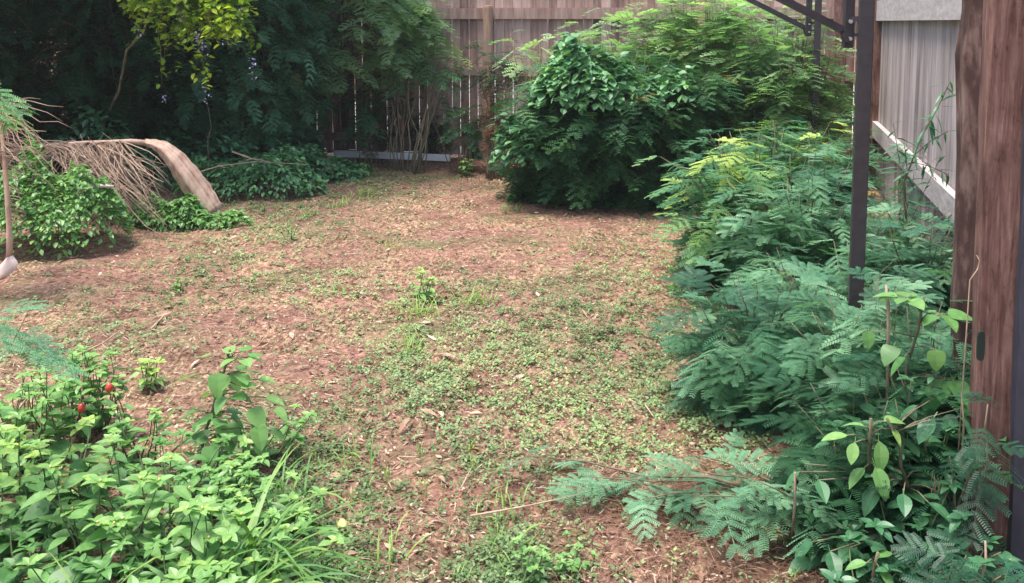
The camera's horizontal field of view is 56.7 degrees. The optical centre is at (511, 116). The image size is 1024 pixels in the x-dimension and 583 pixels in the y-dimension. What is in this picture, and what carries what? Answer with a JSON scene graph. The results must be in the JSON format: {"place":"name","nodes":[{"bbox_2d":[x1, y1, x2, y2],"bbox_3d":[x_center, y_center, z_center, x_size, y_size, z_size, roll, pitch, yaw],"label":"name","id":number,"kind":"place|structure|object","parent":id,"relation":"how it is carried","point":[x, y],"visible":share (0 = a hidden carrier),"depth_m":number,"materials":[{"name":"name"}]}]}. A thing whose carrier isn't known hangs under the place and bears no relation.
{"place":"outdoors","nodes":[
{"label":"outdoors","id":0,"kind":"place"},
{"bbox_2d":[0,40,1017,582],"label":"ground","id":1,"kind":"structure","parent":0,"point":[478,248],"depth_m":4.79,"materials":[{"name":"soil"}]},
{"bbox_2d":[0,80,41,142],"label":"feathery shrub","id":2,"kind":"object","parent":1,"relation":"on","point":[7,105],"visible":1,"depth_m":5.20,"materials":[{"name":"green plant"}]},
{"bbox_2d":[0,506,51,557],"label":"leafy weed","id":3,"kind":"object","parent":1,"relation":"on","point":[17,524],"visible":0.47,"depth_m":2.78,"materials":[{"name":"green plant"}]},
{"bbox_2d":[0,0,64,147],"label":"feathery tree","id":4,"kind":"object","parent":1,"relation":"on","point":[9,71],"visible":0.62,"depth_m":8.31,"materials":[{"name":"green plant"}]},
{"bbox_2d":[0,385,70,458],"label":"leafy weed","id":5,"kind":"object","parent":1,"relation":"on","point":[57,448],"visible":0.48,"depth_m":3.34,"materials":[{"name":"green plant"}]},
{"bbox_2d":[0,98,70,278],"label":"palm frond","id":6,"kind":"object","parent":1,"relation":"on","point":[8,265],"visible":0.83,"depth_m":5.71,"materials":[{"name":"beige plant"}]},
{"bbox_2d":[0,366,86,464],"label":"leafy weed","id":7,"kind":"object","parent":1,"relation":"on","point":[54,395],"visible":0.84,"depth_m":3.34,"materials":[{"name":"green plant"}]},
{"bbox_2d":[0,298,91,380],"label":"feathery shrub","id":8,"kind":"object","parent":1,"relation":"on","point":[47,358],"visible":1,"depth_m":2.68,"materials":[{"name":"green plant"}]},
{"bbox_2d":[0,415,108,527],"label":"leafy weed","id":9,"kind":"object","parent":1,"relation":"on","point":[6,507],"visible":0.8,"depth_m":2.84,"materials":[{"name":"green plant"}]},
{"bbox_2d":[0,136,134,259],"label":"vine heap","id":10,"kind":"object","parent":1,"relation":"on","point":[68,199],"visible":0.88,"depth_m":6.38,"materials":[{"name":"green plant"}]},
{"bbox_2d":[0,497,134,570],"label":"leafy weed","id":11,"kind":"object","parent":1,"relation":"on","point":[46,544],"visible":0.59,"depth_m":2.69,"materials":[{"name":"green plant"}]},
{"bbox_2d":[0,528,143,582],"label":"leafy weed","id":12,"kind":"object","parent":1,"relation":"on","point":[106,566],"visible":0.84,"depth_m":2.48,"materials":[{"name":"green plant"}]},
{"bbox_2d":[0,0,147,179],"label":"feathery tree","id":13,"kind":"object","parent":1,"relation":"on","point":[36,78],"visible":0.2,"depth_m":9.12,"materials":[{"name":"green plant"}]},
{"bbox_2d":[0,533,154,582],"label":"leafy weed","id":14,"kind":"object","parent":1,"relation":"on","point":[7,575],"visible":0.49,"depth_m":2.49,"materials":[{"name":"green plant"}]},
{"bbox_2d":[53,344,121,431],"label":"leafy weed","id":15,"kind":"object","parent":1,"relation":"on","point":[103,367],"visible":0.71,"depth_m":3.51,"materials":[{"name":"green plant"}]},
{"bbox_2d":[0,103,175,196],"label":"vine heap","id":16,"kind":"object","parent":1,"relation":"on","point":[94,118],"visible":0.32,"depth_m":8.59,"materials":[{"name":"brown plant"}]},
{"bbox_2d":[44,347,134,444],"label":"fruiting shrub","id":17,"kind":"object","parent":1,"relation":"on","point":[81,409],"visible":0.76,"depth_m":3.43,"materials":[{"name":"green plant"}]},
{"bbox_2d":[0,132,222,237],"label":"palm frond","id":18,"kind":"object","parent":1,"relation":"on","point":[188,176],"visible":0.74,"depth_m":7.37,"materials":[{"name":"beige plant"}]},
{"bbox_2d":[80,349,143,441],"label":"leafy weed","id":19,"kind":"object","parent":1,"relation":"on","point":[115,383],"visible":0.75,"depth_m":3.53,"materials":[{"name":"green plant"}]},
{"bbox_2d":[11,419,212,481],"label":"leafy weed","id":20,"kind":"object","parent":1,"relation":"on","point":[195,429],"visible":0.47,"depth_m":3.25,"materials":[{"name":"green plant"}]},
{"bbox_2d":[21,446,206,538],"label":"leafy weed","id":21,"kind":"object","parent":1,"relation":"on","point":[33,511],"visible":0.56,"depth_m":2.83,"materials":[{"name":"green plant"}]},
{"bbox_2d":[19,435,215,573],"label":"leafy weed","id":22,"kind":"object","parent":1,"relation":"on","point":[87,507],"visible":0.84,"depth_m":2.61,"materials":[{"name":"green plant"}]},
{"bbox_2d":[14,526,241,582],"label":"leafy weed","id":23,"kind":"object","parent":1,"relation":"on","point":[226,533],"visible":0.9,"depth_m":2.38,"materials":[{"name":"green plant"}]},
{"bbox_2d":[0,0,261,182],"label":"feathery tree","id":24,"kind":"object","parent":1,"relation":"on","point":[124,101],"visible":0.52,"depth_m":8.83,"materials":[{"name":"green plant"}]},
{"bbox_2d":[41,492,222,582],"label":"leafy weed","id":25,"kind":"object","parent":1,"relation":"on","point":[99,534],"visible":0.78,"depth_m":2.45,"materials":[{"name":"green plant"}]},
{"bbox_2d":[95,391,173,463],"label":"leafy weed","id":26,"kind":"object","parent":1,"relation":"on","point":[154,418],"visible":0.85,"depth_m":3.25,"materials":[{"name":"green plant"}]},
{"bbox_2d":[130,356,167,391],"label":"leafy weed","id":27,"kind":"object","parent":1,"relation":"on","point":[149,371],"visible":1,"depth_m":4.01,"materials":[{"name":"green plant"}]},
{"bbox_2d":[122,192,208,231],"bbox_3d":[-2.659,0.726,7.308,0.703,0.274,0.483,0,6,0],"label":"vine heap","id":28,"kind":"object","parent":1,"relation":"on","point":[178,207],"visible":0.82,"depth_m":7.19,"materials":[{"name":"green plant"}]},
{"bbox_2d":[95,0,262,175],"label":"flowering shrub","id":29,"kind":"object","parent":1,"relation":"on","point":[221,14],"visible":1,"depth_m":7.87,"materials":[{"name":"green plant"}]},
{"bbox_2d":[100,452,258,581],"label":"leafy weed","id":30,"kind":"object","parent":1,"relation":"on","point":[199,545],"visible":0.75,"depth_m":2.51,"materials":[{"name":"green plant"}]},
{"bbox_2d":[123,428,236,512],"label":"leafy weed","id":31,"kind":"object","parent":1,"relation":"on","point":[160,440],"visible":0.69,"depth_m":3.10,"materials":[{"name":"green plant"}]},
{"bbox_2d":[143,537,239,582],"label":"leafy weed","id":32,"kind":"object","parent":1,"relation":"on","point":[202,576],"visible":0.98,"depth_m":2.39,"materials":[{"name":"green plant"}]},
{"bbox_2d":[121,121,265,186],"bbox_3d":[-3.106,0.328,9.179,1.472,0.594,0.917,0,6,0],"label":"vine heap","id":33,"kind":"object","parent":1,"relation":"on","point":[242,149],"visible":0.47,"depth_m":9.12,"materials":[{"name":"green plant"}]},
{"bbox_2d":[172,209,254,229],"bbox_3d":[-2.300,0.782,7.274,0.661,0.164,0.331,0,6,0],"label":"vine heap","id":34,"kind":"object","parent":1,"relation":"on","point":[234,215],"visible":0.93,"depth_m":7.21,"materials":[{"name":"green plant"}]},
{"bbox_2d":[173,437,259,519],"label":"leafy weed","id":35,"kind":"object","parent":1,"relation":"on","point":[224,456],"visible":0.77,"depth_m":3.01,"materials":[{"name":"green plant"}]},
{"bbox_2d":[162,346,286,467],"bbox_3d":[-0.965,1.013,3.203,0.463,0.454,0.240,0,6,0],"label":"broadleaf sapling","id":36,"kind":"object","parent":1,"relation":"on","point":[219,382],"visible":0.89,"depth_m":3.20,"materials":[{"name":"green plant"}]},
{"bbox_2d":[100,0,353,166],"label":"feathery tree","id":37,"kind":"object","parent":1,"relation":"on","point":[275,123],"visible":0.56,"depth_m":9.42,"materials":[{"name":"green plant"}]},
{"bbox_2d":[195,434,271,511],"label":"leafy weed","id":38,"kind":"object","parent":1,"relation":"on","point":[243,439],"visible":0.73,"depth_m":3.06,"materials":[{"name":"green plant"}]},
{"bbox_2d":[197,457,292,573],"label":"leafy weed","id":39,"kind":"object","parent":1,"relation":"on","point":[248,465],"visible":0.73,"depth_m":2.76,"materials":[{"name":"green plant"}]},
{"bbox_2d":[171,143,327,200],"bbox_3d":[-2.345,0.483,8.494,1.399,0.467,0.916,0,6,0],"label":"vine heap","id":40,"kind":"object","parent":1,"relation":"on","point":[253,171],"visible":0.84,"depth_m":8.31,"materials":[{"name":"green plant"}]},
{"bbox_2d":[132,483,366,582],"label":"grass clump","id":41,"kind":"object","parent":1,"relation":"on","point":[236,568],"visible":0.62,"depth_m":2.46,"materials":[{"name":"green plant"}]},
{"bbox_2d":[121,441,393,582],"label":"grass clump","id":42,"kind":"object","parent":1,"relation":"on","point":[253,521],"visible":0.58,"depth_m":2.60,"materials":[{"name":"green plant"}]},
{"bbox_2d":[176,521,350,582],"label":"leafy weed","id":43,"kind":"object","parent":1,"relation":"on","point":[291,527],"visible":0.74,"depth_m":2.52,"materials":[{"name":"green plant"}]},
{"bbox_2d":[207,483,320,538],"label":"leafy weed","id":44,"kind":"object","parent":1,"relation":"on","point":[279,506],"visible":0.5,"depth_m":2.85,"materials":[{"name":"green plant"}]},
{"bbox_2d":[236,404,317,460],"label":"leafy weed","id":45,"kind":"object","parent":1,"relation":"on","point":[293,437],"visible":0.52,"depth_m":3.35,"materials":[{"name":"green plant"}]},
{"bbox_2d":[224,469,338,551],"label":"leafy weed","id":46,"kind":"object","parent":1,"relation":"on","point":[292,495],"visible":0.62,"depth_m":2.88,"materials":[{"name":"green plant"}]},
{"bbox_2d":[236,141,366,184],"bbox_3d":[-2.096,0.443,9.390,1.333,0.455,0.900,0,6,0],"label":"vine heap","id":47,"kind":"object","parent":1,"relation":"on","point":[312,155],"visible":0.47,"depth_m":9.26,"materials":[{"name":"green plant"}]},
{"bbox_2d":[239,446,379,525],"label":"grass clump","id":48,"kind":"object","parent":1,"relation":"on","point":[282,484],"visible":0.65,"depth_m":3.08,"materials":[{"name":"green plant"}]},
{"bbox_2d":[243,0,462,156],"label":"feathery tree","id":49,"kind":"object","parent":1,"relation":"on","point":[400,15],"visible":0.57,"depth_m":10.01,"materials":[{"name":"green plant"}]},
{"bbox_2d":[332,72,402,169],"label":"fence sapling","id":50,"kind":"object","parent":1,"relation":"on","point":[370,122],"visible":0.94,"depth_m":10.04,"materials":[{"name":"green plant"}]},
{"bbox_2d":[336,67,418,160],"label":"shrub","id":51,"kind":"object","parent":1,"relation":"on","point":[379,141],"visible":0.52,"depth_m":10.66,"materials":[{"name":"green plant"}]},
{"bbox_2d":[359,18,438,171],"bbox_3d":[-1.240,-0.262,10.205,0.843,1.597,0.776,4,7,32],"label":"fence sapling","id":52,"kind":"object","parent":1,"relation":"on","point":[388,82],"visible":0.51,"depth_m":9.96,"materials":[{"name":"green plant"}]},
{"bbox_2d":[12,167,801,582],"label":"short grass","id":53,"kind":"structure","parent":1,"relation":"on","point":[470,387],"depth_m":3.69,"materials":[{"name":"green plant"}]},
{"bbox_2d":[394,96,457,153],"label":"shrub","id":54,"kind":"object","parent":1,"relation":"on","point":[430,142],"visible":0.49,"depth_m":10.65,"materials":[{"name":"green plant"}]},
{"bbox_2d":[382,40,483,174],"bbox_3d":[-0.796,-0.121,9.971,1.019,1.367,0.670,-4,7,-35],"label":"fence sapling","id":55,"kind":"object","parent":1,"relation":"on","point":[417,164],"visible":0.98,"depth_m":9.85,"materials":[{"name":"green plant"}]},
{"bbox_2d":[64,0,858,163],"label":"wooden fence","id":56,"kind":"object","parent":1,"relation":"on","point":[470,21],"visible":0.11,"depth_m":10.42,"materials":[{"name":"brown wood"}]},
{"bbox_2d":[438,101,502,173],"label":"fence sapling","id":57,"kind":"object","parent":1,"relation":"on","point":[469,129],"visible":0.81,"depth_m":9.77,"materials":[{"name":"green plant"}]},
{"bbox_2d":[456,39,528,180],"bbox_3d":[-0.132,-0.102,9.691,0.832,1.384,0.823,-4,7,-37],"label":"fence sapling","id":58,"kind":"object","parent":1,"relation":"on","point":[491,78],"visible":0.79,"depth_m":9.61,"materials":[{"name":"green plant"}]},
{"bbox_2d":[475,82,512,178],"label":"dead shrub","id":59,"kind":"object","parent":1,"relation":"on","point":[490,146],"visible":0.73,"depth_m":9.44,"materials":[{"name":"brown plant"}]},
{"bbox_2d":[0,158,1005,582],"bbox_3d":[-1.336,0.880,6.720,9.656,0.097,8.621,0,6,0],"label":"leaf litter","id":60,"kind":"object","parent":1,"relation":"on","point":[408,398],"visible":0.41,"depth_m":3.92,"materials":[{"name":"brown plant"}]},
{"bbox_2d":[0,155,1006,582],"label":"ground weeds","id":61,"kind":"object","parent":1,"relation":"on","point":[512,573],"visible":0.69,"depth_m":3.92,"materials":[{"name":"green plant"}]},
{"bbox_2d":[0,158,1020,582],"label":"dry straw","id":62,"kind":"object","parent":1,"relation":"on","point":[750,568],"visible":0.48,"depth_m":3.98,"materials":[{"name":"beige plant"}]},
{"bbox_2d":[488,29,554,149],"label":"fence sapling","id":63,"kind":"object","parent":1,"relation":"on","point":[520,65],"visible":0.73,"depth_m":9.18,"materials":[{"name":"green plant"}]},
{"bbox_2d":[487,128,567,204],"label":"feathery bush","id":64,"kind":"object","parent":1,"relation":"on","point":[527,179],"visible":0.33,"depth_m":8.21,"materials":[{"name":"green plant"}]},
{"bbox_2d":[510,534,553,582],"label":"seedling","id":65,"kind":"object","parent":1,"relation":"on","point":[536,569],"visible":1,"depth_m":2.62,"materials":[{"name":"green plant"}]},
{"bbox_2d":[553,530,599,582],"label":"seedling","id":66,"kind":"object","parent":1,"relation":"on","point":[575,561],"visible":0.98,"depth_m":2.70,"materials":[{"name":"green plant"}]},
{"bbox_2d":[551,9,667,101],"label":"feathery bush","id":67,"kind":"object","parent":1,"relation":"on","point":[587,33],"visible":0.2,"depth_m":9.12,"materials":[{"name":"green plant"}]},
{"bbox_2d":[486,42,756,214],"bbox_3d":[0.920,0.255,8.106,2.282,1.788,1.677,0,6,0],"label":"feathery bush","id":68,"kind":"object","parent":1,"relation":"on","point":[608,148],"visible":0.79,"depth_m":7.72,"materials":[{"name":"green plant"}]},
{"bbox_2d":[488,110,579,171],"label":"climbing vine","id":69,"kind":"object","parent":68,"relation":"attached to","point":[514,150],"visible":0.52,"depth_m":7.76,"materials":[{"name":"green plant"}]},
{"bbox_2d":[526,32,641,114],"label":"climbing vine","id":70,"kind":"object","parent":68,"relation":"on","point":[571,52],"visible":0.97,"depth_m":7.58,"materials":[{"name":"green plant"}]},
{"bbox_2d":[605,65,713,110],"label":"climbing vine","id":71,"kind":"object","parent":68,"relation":"attached to","point":[686,83],"visible":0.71,"depth_m":7.60,"materials":[{"name":"green plant"}]},
{"bbox_2d":[497,428,863,562],"bbox_3d":[0.594,1.172,3.028,1.270,0.356,0.656,4,7,32],"label":"feathery shrub","id":72,"kind":"object","parent":1,"relation":"on","point":[745,493],"visible":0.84,"depth_m":2.92,"materials":[{"name":"green plant"}]},
{"bbox_2d":[353,412,1017,582],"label":"twig litter","id":73,"kind":"object","parent":1,"relation":"on","point":[666,531],"visible":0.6,"depth_m":2.87,"materials":[{"name":"brown plant"}]},
{"bbox_2d":[597,0,798,184],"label":"feathery bush","id":74,"kind":"object","parent":1,"relation":"on","point":[677,47],"visible":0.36,"depth_m":8.64,"materials":[{"name":"green plant"}]},
{"bbox_2d":[633,120,841,279],"bbox_3d":[1.317,0.536,5.439,1.404,0.987,0.680,-3,6,-28],"label":"feathery shrub","id":75,"kind":"object","parent":1,"relation":"on","point":[733,177],"visible":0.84,"depth_m":5.29,"materials":[{"name":"green plant"}]},
{"bbox_2d":[649,144,828,296],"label":"feathery shrub","id":76,"kind":"object","parent":1,"relation":"on","point":[682,241],"visible":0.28,"depth_m":5.49,"materials":[{"name":"green plant"}]},
{"bbox_2d":[647,256,873,438],"bbox_3d":[0.978,0.982,3.788,0.894,0.823,0.820,0,6,0],"label":"feathery shrub","id":77,"kind":"object","parent":1,"relation":"on","point":[733,374],"visible":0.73,"depth_m":3.67,"materials":[{"name":"green plant"}]},
{"bbox_2d":[700,2,856,184],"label":"feathery bush","id":78,"kind":"object","parent":1,"relation":"on","point":[794,100],"visible":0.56,"depth_m":8.11,"materials":[{"name":"green plant"}]},
{"bbox_2d":[678,120,881,249],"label":"feathery shrub","id":79,"kind":"object","parent":1,"relation":"on","point":[793,158],"visible":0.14,"depth_m":6.00,"materials":[{"name":"green plant"}]},
{"bbox_2d":[684,144,926,320],"bbox_3d":[1.504,0.696,4.891,1.207,1.131,1.236,0,6,0],"label":"feathery shrub","id":80,"kind":"object","parent":1,"relation":"on","point":[804,233],"visible":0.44,"depth_m":4.75,"materials":[{"name":"green plant"}]},
{"bbox_2d":[745,0,874,363],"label":"steel gantry","id":81,"kind":"object","parent":1,"relation":"on","point":[864,19],"visible":0.74,"depth_m":3.61,"materials":[{"name":"black metal"}]},
{"bbox_2d":[715,256,950,451],"bbox_3d":[1.251,0.972,3.415,0.794,0.859,0.792,5,8,42],"label":"feathery shrub","id":82,"kind":"object","parent":1,"relation":"on","point":[819,351],"visible":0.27,"depth_m":3.35,"materials":[{"name":"green plant"}]},
{"bbox_2d":[720,239,951,371],"bbox_3d":[1.387,0.899,4.056,0.826,0.755,0.892,-2,6,-20],"label":"feathery shrub","id":83,"kind":"object","parent":1,"relation":"on","point":[840,295],"visible":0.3,"depth_m":4.05,"materials":[{"name":"green plant"}]},
{"bbox_2d":[830,0,846,173],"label":"fence post","id":84,"kind":"object","parent":1,"relation":"on","point":[838,11],"visible":0.29,"depth_m":9.12,"materials":[{"name":"red wood"}]},
{"bbox_2d":[778,116,902,238],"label":"feathery bush","id":85,"kind":"object","parent":1,"relation":"on","point":[849,188],"visible":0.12,"depth_m":6.78,"materials":[{"name":"green plant"}]},
{"bbox_2d":[787,487,906,582],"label":"broadleaf sapling","id":86,"kind":"object","parent":1,"relation":"on","point":[807,563],"visible":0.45,"depth_m":2.69,"materials":[{"name":"green plant"}]},
{"bbox_2d":[821,415,904,528],"bbox_3d":[0.979,1.063,2.624,0.229,0.482,0.141,-4,7,-35],"label":"broadleaf sapling","id":87,"kind":"object","parent":1,"relation":"on","point":[881,458],"visible":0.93,"depth_m":2.59,"materials":[{"name":"green plant"}]},
{"bbox_2d":[819,509,927,582],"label":"broadleaf sapling","id":88,"kind":"object","parent":1,"relation":"on","point":[853,533],"visible":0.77,"depth_m":2.53,"materials":[{"name":"green plant"}]},
{"bbox_2d":[868,0,881,188],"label":"fence post","id":89,"kind":"object","parent":1,"relation":"on","point":[877,39],"visible":0.18,"depth_m":8.70,"materials":[{"name":"red wood"}]},
{"bbox_2d":[733,351,1022,575],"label":"feathery shrub","id":90,"kind":"object","parent":1,"relation":"on","point":[790,464],"visible":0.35,"depth_m":2.77,"materials":[{"name":"green plant"}]},
{"bbox_2d":[785,394,972,582],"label":"broadleaf sapling","id":91,"kind":"object","parent":1,"relation":"on","point":[904,503],"visible":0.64,"depth_m":2.60,"materials":[{"name":"green plant"}]},
{"bbox_2d":[820,199,953,366],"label":"feathery shrub","id":92,"kind":"object","parent":1,"relation":"on","point":[940,286],"visible":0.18,"depth_m":4.28,"materials":[{"name":"green plant"}]},
{"bbox_2d":[824,144,953,281],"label":"feathery bush","id":93,"kind":"object","parent":1,"relation":"on","point":[902,216],"visible":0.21,"depth_m":5.11,"materials":[{"name":"green plant"}]},
{"bbox_2d":[805,288,977,493],"bbox_3d":[1.366,1.008,3.084,0.714,0.893,0.770,4,7,34],"label":"feathery shrub","id":94,"kind":"object","parent":1,"relation":"on","point":[922,353],"visible":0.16,"depth_m":3.02,"materials":[{"name":"green plant"}]},
{"bbox_2d":[826,332,960,460],"bbox_3d":[1.222,0.976,2.963,0.398,0.563,0.372,6,8,44],"label":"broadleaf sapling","id":95,"kind":"object","parent":1,"relation":"on","point":[870,408],"visible":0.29,"depth_m":2.92,"materials":[{"name":"green plant"}]},
{"bbox_2d":[830,445,961,582],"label":"broadleaf sapling","id":96,"kind":"object","parent":1,"relation":"on","point":[913,495],"visible":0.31,"depth_m":2.63,"materials":[{"name":"green plant"}]},
{"bbox_2d":[872,0,961,277],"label":"wooden fence","id":97,"kind":"object","parent":1,"relation":"on","point":[918,42],"visible":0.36,"depth_m":6.33,"materials":[{"name":"grey wood"}]},
{"bbox_2d":[862,291,971,409],"bbox_3d":[1.241,0.905,2.883,0.285,0.743,0.314,4,7,36],"label":"broadleaf sapling","id":98,"kind":"object","parent":1,"relation":"on","point":[935,357],"visible":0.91,"depth_m":2.82,"materials":[{"name":"green plant"}]},
{"bbox_2d":[878,81,955,247],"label":"slender shoot","id":99,"kind":"object","parent":1,"relation":"on","point":[914,157],"visible":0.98,"depth_m":4.58,"materials":[{"name":"green plant"}]},
{"bbox_2d":[859,503,1021,582],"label":"broadleaf sapling","id":100,"kind":"object","parent":1,"relation":"on","point":[881,526],"visible":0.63,"depth_m":2.46,"materials":[{"name":"green plant"}]},
{"bbox_2d":[863,524,1023,582],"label":"feathery shrub","id":101,"kind":"object","parent":1,"relation":"on","point":[959,574],"visible":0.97,"depth_m":2.38,"materials":[{"name":"green plant"}]},
{"bbox_2d":[885,390,1005,517],"bbox_3d":[1.281,1.039,2.797,0.379,0.468,0.259,0,6,0],"label":"broadleaf sapling","id":102,"kind":"object","parent":1,"relation":"on","point":[954,432],"visible":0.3,"depth_m":2.76,"materials":[{"name":"green plant"}]},
{"bbox_2d":[889,391,1023,560],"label":"feathery shrub","id":103,"kind":"object","parent":1,"relation":"on","point":[979,495],"visible":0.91,"depth_m":2.50,"materials":[{"name":"green plant"}]},
{"bbox_2d":[949,0,982,422],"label":"timber post","id":104,"kind":"object","parent":1,"relation":"on","point":[968,59],"visible":0.38,"depth_m":2.95,"materials":[{"name":"brown wood"}]},
{"bbox_2d":[964,0,1023,566],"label":"timber post","id":105,"kind":"object","parent":1,"relation":"on","point":[1000,108],"visible":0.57,"depth_m":2.63,"materials":[{"name":"red wood"}]},
{"bbox_2d":[1006,99,1023,581],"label":"steel post","id":106,"kind":"object","parent":1,"relation":"on","point":[1015,538],"visible":0.81,"depth_m":2.58,"materials":[{"name":"black metal"}]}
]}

